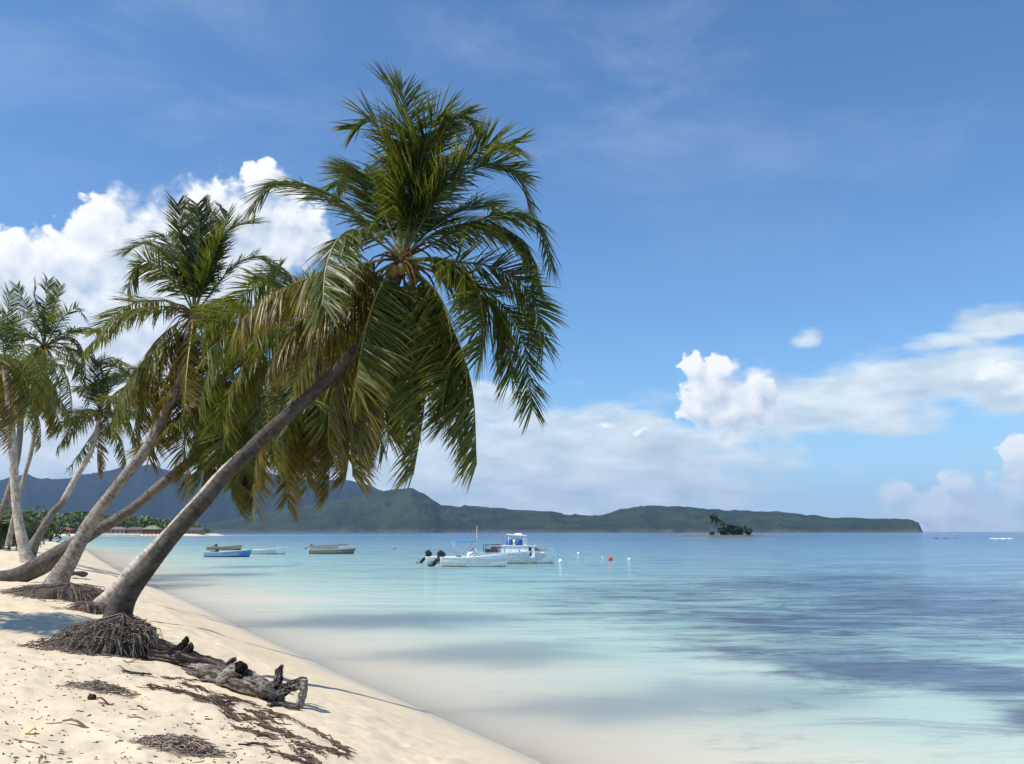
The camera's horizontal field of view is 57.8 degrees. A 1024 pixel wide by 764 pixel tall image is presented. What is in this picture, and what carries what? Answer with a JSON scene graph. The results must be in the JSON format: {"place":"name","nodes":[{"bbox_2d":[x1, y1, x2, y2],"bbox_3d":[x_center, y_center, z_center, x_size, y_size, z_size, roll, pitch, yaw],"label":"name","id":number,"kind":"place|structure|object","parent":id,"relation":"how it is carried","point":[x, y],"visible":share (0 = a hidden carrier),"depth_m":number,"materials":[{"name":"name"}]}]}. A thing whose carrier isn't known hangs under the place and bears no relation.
{"place":"outdoors","nodes":[
{"label":"outdoors","id":0,"kind":"place"},
{"bbox_2d":[60,527,75,532],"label":"house","id":1,"kind":"structure","parent":0,"point":[70,530],"depth_m":629.97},
{"bbox_2d":[0,464,382,523],"bbox_3d":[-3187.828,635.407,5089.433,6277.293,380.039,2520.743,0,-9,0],"label":"mountain","id":2,"kind":"structure","parent":0,"point":[88,491],"depth_m":4540.26,"materials":[{"name":"green plant"}]},
{"bbox_2d":[0,533,542,763],"bbox_3d":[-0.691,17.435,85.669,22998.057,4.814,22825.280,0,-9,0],"label":"beach sand","id":3,"kind":"structure","parent":0,"point":[369,725],"depth_m":10.90,"materials":[{"name":"beige sand"}]},
{"bbox_2d":[0,508,33,549],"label":"young palm","id":4,"kind":"object","parent":3,"relation":"on","point":[4,527],"visible":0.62,"depth_m":73.02,"materials":[{"name":"green plant"}]},
{"bbox_2d":[2,506,43,548],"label":"young palm","id":5,"kind":"object","parent":3,"relation":"on","point":[27,524],"visible":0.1,"depth_m":90.97,"materials":[{"name":"green plant"}]},
{"bbox_2d":[12,512,44,543],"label":"young palm","id":6,"kind":"object","parent":3,"relation":"on","point":[30,519],"visible":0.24,"depth_m":118.34,"materials":[{"name":"green plant"}]},
{"bbox_2d":[0,283,67,562],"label":"palm tree","id":7,"kind":"object","parent":3,"relation":"on","point":[7,368],"visible":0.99,"depth_m":50.15,"materials":[{"name":"green plant"}]},
{"bbox_2d":[0,355,72,520],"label":"palm tree","id":8,"kind":"object","parent":3,"relation":"on","point":[7,494],"visible":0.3,"depth_m":57.51,"materials":[{"name":"green plant"}]},
{"bbox_2d":[38,755,46,763],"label":"dead leaf","id":9,"kind":"object","parent":3,"relation":"on","point":[41,757],"visible":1,"depth_m":6.80,"materials":[{"name":"plant"}]},
{"bbox_2d":[29,509,63,525],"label":"tree","id":10,"kind":"object","parent":3,"relation":"on","point":[41,514],"visible":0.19,"depth_m":687.87,"materials":[{"name":"green plant"}]},
{"bbox_2d":[34,521,63,541],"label":"shrub","id":11,"kind":"object","parent":3,"relation":"on","point":[47,534],"visible":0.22,"depth_m":174.01,"materials":[{"name":"green plant"}]},
{"bbox_2d":[33,519,69,541],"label":"shrub","id":12,"kind":"object","parent":3,"relation":"on","point":[59,537],"visible":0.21,"depth_m":256.69,"materials":[{"name":"green plant"}]},
{"bbox_2d":[0,273,103,545],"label":"palm tree","id":13,"kind":"object","parent":3,"relation":"on","point":[47,329],"visible":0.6,"depth_m":63.08,"materials":[{"name":"green plant"}]},
{"bbox_2d":[54,520,64,529],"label":"palm tree","id":14,"kind":"object","parent":3,"relation":"on","point":[60,522],"visible":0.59,"depth_m":425.59,"materials":[{"name":"green plant"}]},
{"bbox_2d":[59,514,69,522],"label":"tree","id":15,"kind":"object","parent":3,"relation":"on","point":[65,516],"visible":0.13,"depth_m":716.23,"materials":[{"name":"green plant"}]},
{"bbox_2d":[62,519,76,529],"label":"tree","id":16,"kind":"object","parent":3,"relation":"on","point":[68,524],"visible":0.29,"depth_m":688.97,"materials":[{"name":"green plant"}]},
{"bbox_2d":[62,719,88,727],"bbox_3d":[-3.875,3.032,8.242,0.280,0.079,0.044,-3,-10,16],"label":"dead leaf","id":17,"kind":"object","parent":3,"relation":"on","point":[80,723],"visible":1,"depth_m":8.25,"materials":[{"name":"brown plant"}]},
{"bbox_2d":[66,511,88,532],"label":"tree","id":18,"kind":"object","parent":3,"relation":"on","point":[76,518],"visible":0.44,"depth_m":686.13,"materials":[{"name":"green plant"}]},
{"bbox_2d":[72,571,87,576],"bbox_3d":[-17.870,7.855,37.970,0.365,0.352,2.539,2,-9,-9],"label":"fallen branch","id":19,"kind":"object","parent":3,"relation":"on","point":[81,573],"visible":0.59,"depth_m":38.72,"materials":[{"name":"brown wood"}]},
{"bbox_2d":[29,350,152,556],"bbox_3d":[-28.375,4.871,62.720,7.147,14.661,6.223,0,-9,0],"label":"palm tree","id":20,"kind":"object","parent":3,"relation":"on","point":[100,418],"visible":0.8,"depth_m":63.08,"materials":[{"name":"green plant"}]},
{"bbox_2d":[87,694,96,699],"bbox_3d":[-4.373,3.282,9.663,0.096,0.064,0.081,0,-9,0],"label":"coconut husk","id":21,"kind":"object","parent":3,"relation":"on","point":[91,697],"visible":0.94,"depth_m":9.64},
{"bbox_2d":[55,679,138,697],"bbox_3d":[-4.635,3.422,10.389,0.855,0.193,0.743,6,-11,-34],"label":"seaweed heap","id":22,"kind":"object","parent":3,"relation":"on","point":[98,686],"visible":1,"depth_m":10.26,"materials":[{"name":"plant"}]},
{"bbox_2d":[97,697,113,704],"bbox_3d":[-4.164,3.272,9.513,0.170,0.088,0.056,0,-9,0],"label":"dead leaf","id":23,"kind":"object","parent":3,"relation":"on","point":[105,701],"visible":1,"depth_m":9.51,"materials":[{"name":"brown plant"}]},
{"bbox_2d":[105,527,125,532],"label":"house","id":24,"kind":"structure","parent":3,"relation":"on","point":[118,530],"depth_m":638.38,"materials":[{"name":"white paint"}]},
{"bbox_2d":[92,354,170,460],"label":"palm tree","id":25,"kind":"object","parent":3,"relation":"on","point":[118,365],"visible":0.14,"depth_m":78.02,"materials":[{"name":"green plant"}]},
{"bbox_2d":[126,527,142,532],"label":"house","id":26,"kind":"structure","parent":3,"relation":"on","point":[134,530],"depth_m":640.46,"materials":[{"name":"white paint"}]},
{"bbox_2d":[1,642,272,763],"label":"beach litter","id":27,"kind":"object","parent":3,"relation":"on","point":[60,752],"visible":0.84,"depth_m":8.22,"materials":[{"name":"brown plant"}]},
{"bbox_2d":[0,190,288,603],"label":"palm tree","id":28,"kind":"object","parent":3,"relation":"on","point":[204,252],"visible":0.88,"depth_m":29.77,"materials":[{"name":"green plant"}]},
{"bbox_2d":[135,515,158,527],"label":"tree","id":29,"kind":"object","parent":3,"relation":"on","point":[143,520],"visible":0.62,"depth_m":688.57,"materials":[{"name":"green plant"}]},
{"bbox_2d":[142,526,161,535],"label":"house","id":30,"kind":"structure","parent":3,"relation":"on","point":[152,530],"depth_m":600.96,"materials":[{"name":"green"}]},
{"bbox_2d":[153,520,169,530],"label":"tree","id":31,"kind":"object","parent":3,"relation":"on","point":[163,521],"visible":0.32,"depth_m":681.06,"materials":[{"name":"green plant"}]},
{"bbox_2d":[0,256,331,581],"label":"palm tree","id":32,"kind":"object","parent":3,"relation":"on","point":[240,482],"visible":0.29,"depth_m":29.78,"materials":[{"name":"green plant"}]},
{"bbox_2d":[127,733,236,758],"bbox_3d":[-2.768,3.056,7.783,0.944,0.214,0.605,0,-9,0],"label":"seaweed heap","id":33,"kind":"object","parent":3,"relation":"on","point":[197,746],"visible":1,"depth_m":7.71,"materials":[{"name":"grey plant"}]},
{"bbox_2d":[186,528,206,534],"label":"house","id":34,"kind":"structure","parent":3,"relation":"on","point":[199,531],"depth_m":656.15,"materials":[{"name":"white paint"}]},
{"bbox_2d":[143,636,307,710],"bbox_3d":[-4.401,3.913,12.859,0.677,0.608,5.691,8,-12,-41],"label":"driftwood log","id":35,"kind":"object","parent":3,"relation":"on","point":[232,674],"visible":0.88,"depth_m":11.46,"materials":[{"name":"grey wood"}]},
{"bbox_2d":[50,256,401,617],"bbox_3d":[-6.116,1.025,21.608,7.236,9.282,5.970,6,-11,-33],"label":"palm tree","id":36,"kind":"object","parent":3,"relation":"on","point":[302,437],"visible":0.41,"depth_m":22.06,"materials":[{"name":"green plant"}]},
{"bbox_2d":[121,667,356,763],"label":"seaweed wrack","id":37,"kind":"object","parent":3,"relation":"on","point":[217,700],"visible":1,"depth_m":9.70,"materials":[{"name":"brown plant"}]},
{"bbox_2d":[17,57,569,660],"bbox_3d":[-3.296,-0.645,15.906,8.606,10.466,3.942,0,-9,0],"label":"palm tree","id":38,"kind":"object","parent":3,"relation":"on","point":[395,331],"visible":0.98,"depth_m":15.42,"materials":[{"name":"green plant"}]},
{"bbox_2d":[0,0,1023,531],"label":"sky","id":39,"kind":"structure","parent":0,"point":[789,234],"materials":[{"name":"blue"}]},
{"bbox_2d":[45,532,1023,763],"bbox_3d":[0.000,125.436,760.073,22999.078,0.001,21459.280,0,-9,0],"label":"sea","id":40,"kind":"structure","parent":0,"point":[844,648],"depth_m":27.90,"materials":[{"name":"liquid"}]},
{"bbox_2d":[100,533,139,535],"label":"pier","id":41,"kind":"structure","parent":40,"relation":"in","point":[120,535],"depth_m":594.75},
{"bbox_2d":[206,544,241,549],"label":"fishing boat","id":42,"kind":"object","parent":40,"relation":"on","point":[234,547],"visible":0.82,"depth_m":151.47,"materials":[{"name":"paint"}]},
{"bbox_2d":[203,549,263,556],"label":"fishing boat","id":43,"kind":"object","parent":40,"relation":"on","point":[239,553],"visible":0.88,"depth_m":109.67,"materials":[{"name":"paint"}]},
{"bbox_2d":[244,546,287,553],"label":"fishing boat","id":44,"kind":"object","parent":40,"relation":"on","point":[280,550],"visible":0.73,"depth_m":123.59,"materials":[{"name":"paint"}]},
{"bbox_2d":[304,543,346,548],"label":"fishing boat","id":45,"kind":"object","parent":40,"relation":"on","point":[340,546],"visible":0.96,"depth_m":156.90,"materials":[{"name":"paint"}]},
{"bbox_2d":[309,548,368,553],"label":"fishing boat","id":46,"kind":"object","parent":40,"relation":"on","point":[342,551],"visible":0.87,"depth_m":125.42,"materials":[{"name":"paint"}]},
{"bbox_2d":[416,540,477,563],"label":"motor boat","id":47,"kind":"object","parent":40,"relation":"on","point":[427,558],"visible":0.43,"depth_m":87.83,"materials":[{"name":"paint"}]},
{"bbox_2d":[427,542,542,566],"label":"motor boat","id":48,"kind":"object","parent":40,"relation":"on","point":[471,559],"visible":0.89,"depth_m":79.61,"materials":[{"name":"paint"}]},
{"bbox_2d":[477,533,587,563],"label":"cabin boat","id":49,"kind":"object","parent":40,"relation":"on","point":[525,552],"visible":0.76,"depth_m":87.40,"materials":[{"name":"paint"}]},
{"bbox_2d":[506,539,511,544],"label":"barrel","id":50,"kind":"object","parent":49,"relation":"on","point":[510,541],"visible":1,"depth_m":87.85,"materials":[{"name":"paint"}]},
{"bbox_2d":[515,539,521,544],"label":"barrel","id":51,"kind":"object","parent":49,"relation":"on","point":[518,541],"visible":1,"depth_m":87.73,"materials":[{"name":"paint"}]},
{"bbox_2d":[665,535,770,536],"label":"islet","id":52,"kind":"object","parent":40,"relation":"in","point":[719,536],"visible":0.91,"depth_m":526.60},
{"bbox_2d":[705,513,717,530],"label":"palm tree","id":53,"kind":"object","parent":52,"relation":"on","point":[711,517],"visible":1,"depth_m":533.61,"materials":[{"name":"green plant"}]},
{"bbox_2d":[712,516,724,534],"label":"palm tree","id":54,"kind":"object","parent":52,"relation":"on","point":[717,520],"visible":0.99,"depth_m":534.30,"materials":[{"name":"green plant"}]},
{"bbox_2d":[718,527,724,534],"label":"bush","id":55,"kind":"object","parent":52,"relation":"on","point":[721,531],"visible":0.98,"depth_m":532.43,"materials":[{"name":"green plant"}]},
{"bbox_2d":[723,525,733,534],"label":"bush","id":56,"kind":"object","parent":52,"relation":"on","point":[726,530],"visible":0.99,"depth_m":532.46,"materials":[{"name":"green plant"}]},
{"bbox_2d":[729,524,740,534],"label":"bush","id":57,"kind":"object","parent":52,"relation":"on","point":[735,529],"visible":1,"depth_m":531.72,"materials":[{"name":"green plant"}]},
{"bbox_2d":[736,525,746,534],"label":"bush","id":58,"kind":"object","parent":52,"relation":"on","point":[740,532],"visible":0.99,"depth_m":532.41,"materials":[{"name":"green plant"}]},
{"bbox_2d":[745,528,752,534],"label":"bush","id":59,"kind":"object","parent":52,"relation":"on","point":[749,531],"visible":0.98,"depth_m":531.13,"materials":[{"name":"green plant"}]},
{"bbox_2d":[197,488,922,532],"bbox_3d":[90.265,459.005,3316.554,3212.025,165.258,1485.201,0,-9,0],"label":"hills","id":60,"kind":"structure","parent":0,"point":[414,511],"depth_m":2927.62,"materials":[{"name":"green plant"}]}
]}

